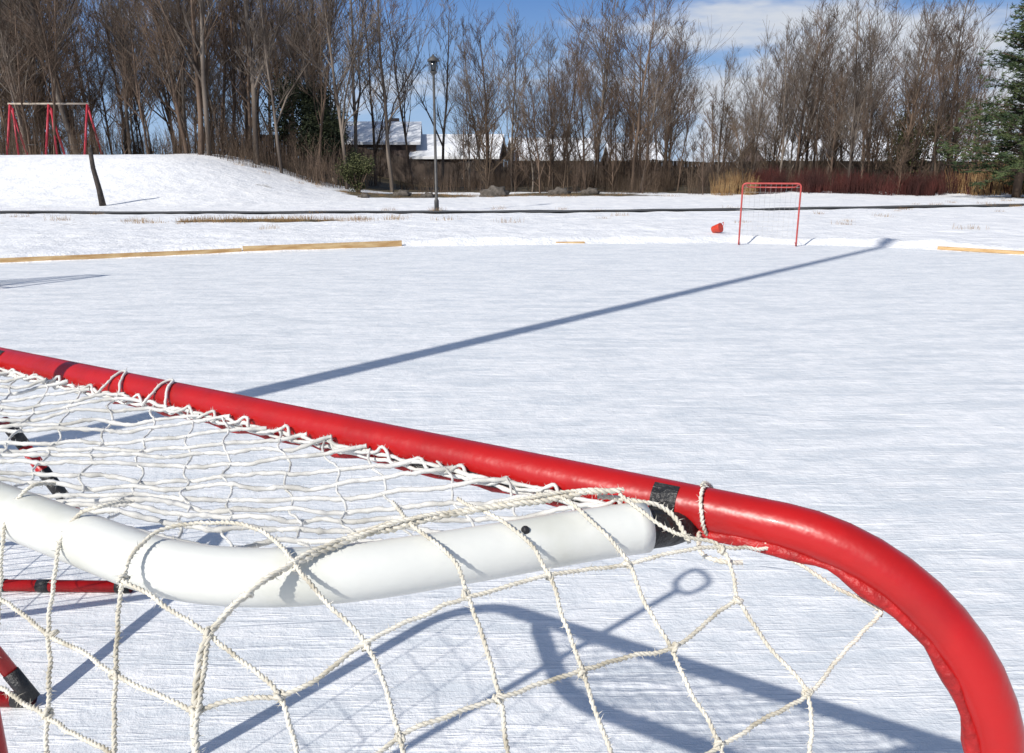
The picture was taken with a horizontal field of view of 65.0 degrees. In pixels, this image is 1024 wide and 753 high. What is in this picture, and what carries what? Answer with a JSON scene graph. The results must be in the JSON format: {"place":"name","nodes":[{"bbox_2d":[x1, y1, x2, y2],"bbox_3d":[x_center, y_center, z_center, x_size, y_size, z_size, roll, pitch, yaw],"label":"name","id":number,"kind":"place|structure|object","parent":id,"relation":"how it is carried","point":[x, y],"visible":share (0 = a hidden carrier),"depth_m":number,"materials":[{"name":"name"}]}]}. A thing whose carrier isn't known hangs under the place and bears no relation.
{"place":"outdoors","nodes":[
{"label":"outdoors","id":0,"kind":"place"},
{"bbox_2d":[0,243,1023,752],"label":"rink ice","id":1,"kind":"structure","parent":0,"point":[876,391],"depth_m":4.40,"materials":[{"name":"white ice"}]},
{"bbox_2d":[0,421,132,707],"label":"hockey rebounder frame","id":2,"kind":"object","parent":1,"relation":"on","point":[15,678],"visible":0.46,"depth_m":2.91,"materials":[{"name":"red paint"}]},
{"bbox_2d":[0,347,1023,752],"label":"hockey goal","id":3,"kind":"object","parent":1,"relation":"on","point":[610,513],"visible":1,"depth_m":0.73,"materials":[{"name":"red paint"}]},
{"bbox_2d":[738,183,801,245],"bbox_3d":[5.247,-3.327,16.375,1.145,1.230,0.860,4,15,16],"label":"hockey goal","id":4,"kind":"object","parent":1,"relation":"on","point":[800,187],"visible":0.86,"depth_m":16.13,"materials":[{"name":"red paint"}]},
{"bbox_2d":[0,153,1023,263],"bbox_3d":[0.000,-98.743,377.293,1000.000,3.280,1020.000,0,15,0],"label":"snow ground","id":5,"kind":"structure","parent":0,"point":[166,182],"depth_m":25.37,"materials":[{"name":"white snow"}]},
{"bbox_2d":[6,104,102,154],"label":"legs","id":6,"kind":"object","parent":5,"relation":"on","point":[11,109],"visible":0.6,"depth_m":43.68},
{"bbox_2d":[7,103,88,104],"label":"top beam","id":7,"kind":"structure","parent":6,"relation":"on","point":[48,103],"depth_m":43.62,"materials":[{"name":"metal"}]},
{"bbox_2d":[26,105,78,144],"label":"swings","id":8,"kind":"object","parent":7,"relation":"hanging from","point":[66,129],"visible":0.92,"depth_m":44.00,"materials":[{"name":"metal"}]},
{"bbox_2d":[88,147,105,205],"bbox_3d":[-15.739,-7.519,30.490,0.424,2.265,0.260,0,15,0],"label":"wooden post","id":9,"kind":"object","parent":5,"relation":"on","point":[101,199],"visible":0.85,"depth_m":30.45,"materials":[{"name":"grey wood"}]},
{"bbox_2d":[0,248,241,262],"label":"rink board","id":10,"kind":"object","parent":5,"relation":"on","point":[94,256],"visible":0.9,"depth_m":13.95,"materials":[{"name":"beige wood"}]},
{"bbox_2d":[257,67,353,160],"bbox_3d":[-12.479,-15.462,47.756,6.071,5.208,4.470,0,15,0],"label":"cedar bush","id":11,"kind":"object","parent":5,"relation":"on","point":[306,104],"visible":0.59,"depth_m":46.94,"materials":[{"name":"green plant"}]},
{"bbox_2d":[271,100,361,173],"bbox_3d":[-11.213,-13.931,46.809,5.509,4.153,3.004,6,16,23],"label":"cedar bush","id":12,"kind":"object","parent":5,"relation":"on","point":[333,127],"visible":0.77,"depth_m":46.48,"materials":[{"name":"green plant"}]},
{"bbox_2d":[242,240,401,250],"bbox_3d":[-3.601,-2.499,15.461,3.024,0.136,0.095,-6,16,-22],"label":"rink board","id":13,"kind":"object","parent":5,"relation":"on","point":[326,245],"visible":0.88,"depth_m":15.41,"materials":[{"name":"beige wood"}]},
{"bbox_2d":[333,152,377,192],"bbox_3d":[-8.369,-10.866,43.044,2.631,2.237,1.928,0,15,0],"label":"evergreen shrub","id":14,"kind":"object","parent":5,"relation":"on","point":[356,167],"visible":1,"depth_m":42.78,"materials":[{"name":"green plant"}]},
{"bbox_2d":[357,193,370,197],"bbox_3d":[-7.207,-8.743,39.054,0.676,0.361,0.550,0,15,0],"label":"boulder","id":15,"kind":"object","parent":5,"relation":"on","point":[363,195],"visible":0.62,"depth_m":38.90,"materials":[{"name":"grey stone"}]},
{"bbox_2d":[351,118,415,174],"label":"walls","id":16,"kind":"structure","parent":5,"relation":"on","point":[400,150],"depth_m":69.05,"materials":[{"name":"wood"}]},
{"bbox_2d":[346,121,421,144],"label":"snowy roof","id":17,"kind":"structure","parent":16,"relation":"on","point":[365,136],"depth_m":70.16,"materials":[{"name":"white snow"}]},
{"bbox_2d":[393,189,411,195],"bbox_3d":[-5.610,-9.268,40.982,1.014,0.541,0.825,0,15,0],"label":"boulder","id":18,"kind":"object","parent":5,"relation":"on","point":[400,192],"visible":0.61,"depth_m":40.75,"materials":[{"name":"grey stone"}]},
{"bbox_2d":[420,192,434,197],"bbox_3d":[-4.208,-8.977,40.026,0.789,0.421,0.642,0,15,0],"label":"boulder","id":19,"kind":"object","parent":5,"relation":"on","point":[427,195],"visible":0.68,"depth_m":39.85,"materials":[{"name":"grey stone"}]},
{"bbox_2d":[427,54,438,209],"bbox_3d":[-2.600,-8.124,27.127,0.400,5.160,0.400,0,15,0],"label":"street lamp","id":20,"kind":"object","parent":5,"relation":"on","point":[432,60],"visible":0.96,"depth_m":26.96,"materials":[{"name":"metal"}]},
{"bbox_2d":[414,130,503,184],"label":"walls","id":21,"kind":"structure","parent":5,"relation":"on","point":[446,160],"depth_m":68.72,"materials":[{"name":"wood"}]},
{"bbox_2d":[409,134,507,159],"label":"snowy roof","id":22,"kind":"structure","parent":21,"relation":"on","point":[425,149],"depth_m":69.58,"materials":[{"name":"white snow"}]},
{"bbox_2d":[479,185,510,196],"bbox_3d":[-0.917,-9.523,41.944,1.690,0.901,1.375,0,15,0],"label":"boulder","id":23,"kind":"object","parent":5,"relation":"on","point":[492,191],"visible":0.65,"depth_m":41.57,"materials":[{"name":"grey stone"}]},
{"bbox_2d":[0,100,1016,194],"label":"underbrush","id":24,"kind":"object","parent":5,"relation":"on","point":[662,181],"visible":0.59,"depth_m":46.07,"materials":[{"name":"brown plant"}]},
{"bbox_2d":[0,0,1021,194],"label":"bare tree line","id":25,"kind":"object","parent":5,"relation":"on","point":[33,36],"visible":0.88,"depth_m":47.89,"materials":[{"name":"brown plant"}]},
{"bbox_2d":[14,162,1022,228],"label":"grass tufts","id":26,"kind":"object","parent":5,"relation":"on","point":[265,219],"visible":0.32,"depth_m":22.98,"materials":[{"name":"brown plant"}]},
{"bbox_2d":[509,135,590,182],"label":"walls","id":27,"kind":"structure","parent":5,"relation":"on","point":[541,165],"depth_m":73.79,"materials":[{"name":"wood"}]},
{"bbox_2d":[506,138,594,160],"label":"snowy roof","id":28,"kind":"structure","parent":27,"relation":"attached to","point":[579,142],"depth_m":74.79,"materials":[{"name":"white snow"}]},
{"bbox_2d":[548,187,571,194],"bbox_3d":[2.586,-9.993,43.891,1.352,0.721,1.100,0,15,0],"label":"boulder","id":29,"kind":"object","parent":5,"relation":"on","point":[558,191],"visible":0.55,"depth_m":43.58,"materials":[{"name":"grey stone"}]},
{"bbox_2d":[556,241,584,242],"bbox_3d":[1.196,-2.766,16.608,0.605,0.050,0.095,-2,15,-7],"label":"rink board","id":30,"kind":"object","parent":5,"relation":"on","point":[572,242],"visible":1,"depth_m":16.58,"materials":[{"name":"beige wood"}]},
{"bbox_2d":[581,187,599,194],"bbox_3d":[4.389,-10.263,44.855,1.127,0.601,0.917,0,15,0],"label":"boulder","id":31,"kind":"object","parent":5,"relation":"on","point":[590,191],"visible":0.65,"depth_m":44.62,"materials":[{"name":"grey stone"}]},
{"bbox_2d":[264,134,1002,186],"bbox_3d":[24.849,-17.253,64.290,89.998,4.282,0.169,0,15,-1],"label":"wooden fence","id":32,"kind":"object","parent":5,"relation":"on","point":[399,172],"visible":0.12,"depth_m":63.91,"materials":[{"name":"brown wood"}]},
{"bbox_2d":[711,222,723,232],"bbox_3d":[4.770,-3.452,18.597,0.325,0.269,0.220,10,18,34],"label":"plastic bucket","id":33,"kind":"object","parent":5,"relation":"on","point":[717,228],"visible":1,"depth_m":18.57,"materials":[{"name":"red plastic"}]},
{"bbox_2d":[740,137,848,164],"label":"walls","id":34,"kind":"structure","parent":5,"relation":"on","point":[757,156],"depth_m":87.97,"materials":[{"name":"brick"}]},
{"bbox_2d":[735,139,854,160],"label":"snowy roof","id":35,"kind":"structure","parent":34,"relation":"attached to","point":[795,142],"depth_m":85.95,"materials":[{"name":"white snow"}]},
{"bbox_2d":[710,156,1023,195],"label":"dry grass clump","id":36,"kind":"object","parent":5,"relation":"on","point":[996,191],"visible":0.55,"depth_m":44.72,"materials":[{"name":"beige plant"}]},
{"bbox_2d":[731,164,1022,195],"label":"red dogwood hedge","id":37,"kind":"object","parent":5,"relation":"on","point":[917,186],"visible":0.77,"depth_m":44.93,"materials":[{"name":"red plant"}]},
{"bbox_2d":[872,108,962,181],"bbox_3d":[26.848,-15.040,53.107,5.470,5.581,3.841,7,16,24],"label":"shrub","id":38,"kind":"object","parent":5,"relation":"on","point":[919,153],"visible":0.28,"depth_m":52.70,"materials":[{"name":"brown plant"}]},
{"bbox_2d":[932,0,1023,196],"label":"pine tree","id":39,"kind":"object","parent":5,"relation":"on","point":[1012,63],"visible":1,"depth_m":38.66,"materials":[{"name":"green plant"}]},
{"bbox_2d":[937,246,1023,253],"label":"rink board","id":40,"kind":"object","parent":5,"relation":"on","point":[980,250],"visible":0.96,"depth_m":14.90,"materials":[{"name":"beige wood"}]},
{"bbox_2d":[999,177,1023,188],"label":"pine tree","id":41,"kind":"object","parent":5,"relation":"on","point":[1009,184],"visible":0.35,"depth_m":43.06,"materials":[{"name":"green plant"}]},
{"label":"walls","id":42,"kind":"object","parent":5,"relation":"on","visible":0},
{"bbox_2d":[602,143,663,161],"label":"snowy roof","id":43,"kind":"structure","parent":42,"relation":"on","point":[660,155],"depth_m":84.24,"materials":[{"name":"white snow"}]},
{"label":"walls","id":44,"kind":"object","parent":5,"relation":"on","visible":0},
{"bbox_2d":[840,140,945,160],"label":"snowy roof","id":45,"kind":"structure","parent":44,"relation":"attached to","point":[890,149],"depth_m":85.99,"materials":[{"name":"white snow"}]},
{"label":"walls","id":46,"kind":"object","parent":5,"relation":"on","visible":0},
{"bbox_2d":[938,144,1016,160],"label":"snowy roof","id":47,"kind":"structure","parent":46,"relation":"attached to","point":[973,155],"depth_m":89.08,"materials":[{"name":"white snow"}]},
{"bbox_2d":[0,203,1023,212],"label":"asphalt path","id":48,"kind":"structure","parent":0,"point":[500,210],"depth_m":27.02,"materials":[{"name":"grey asphalt"}]},
{"bbox_2d":[0,0,1023,166],"label":"sky","id":49,"kind":"structure","parent":0,"point":[726,15],"materials":[{"name":"blue"}]}
]}

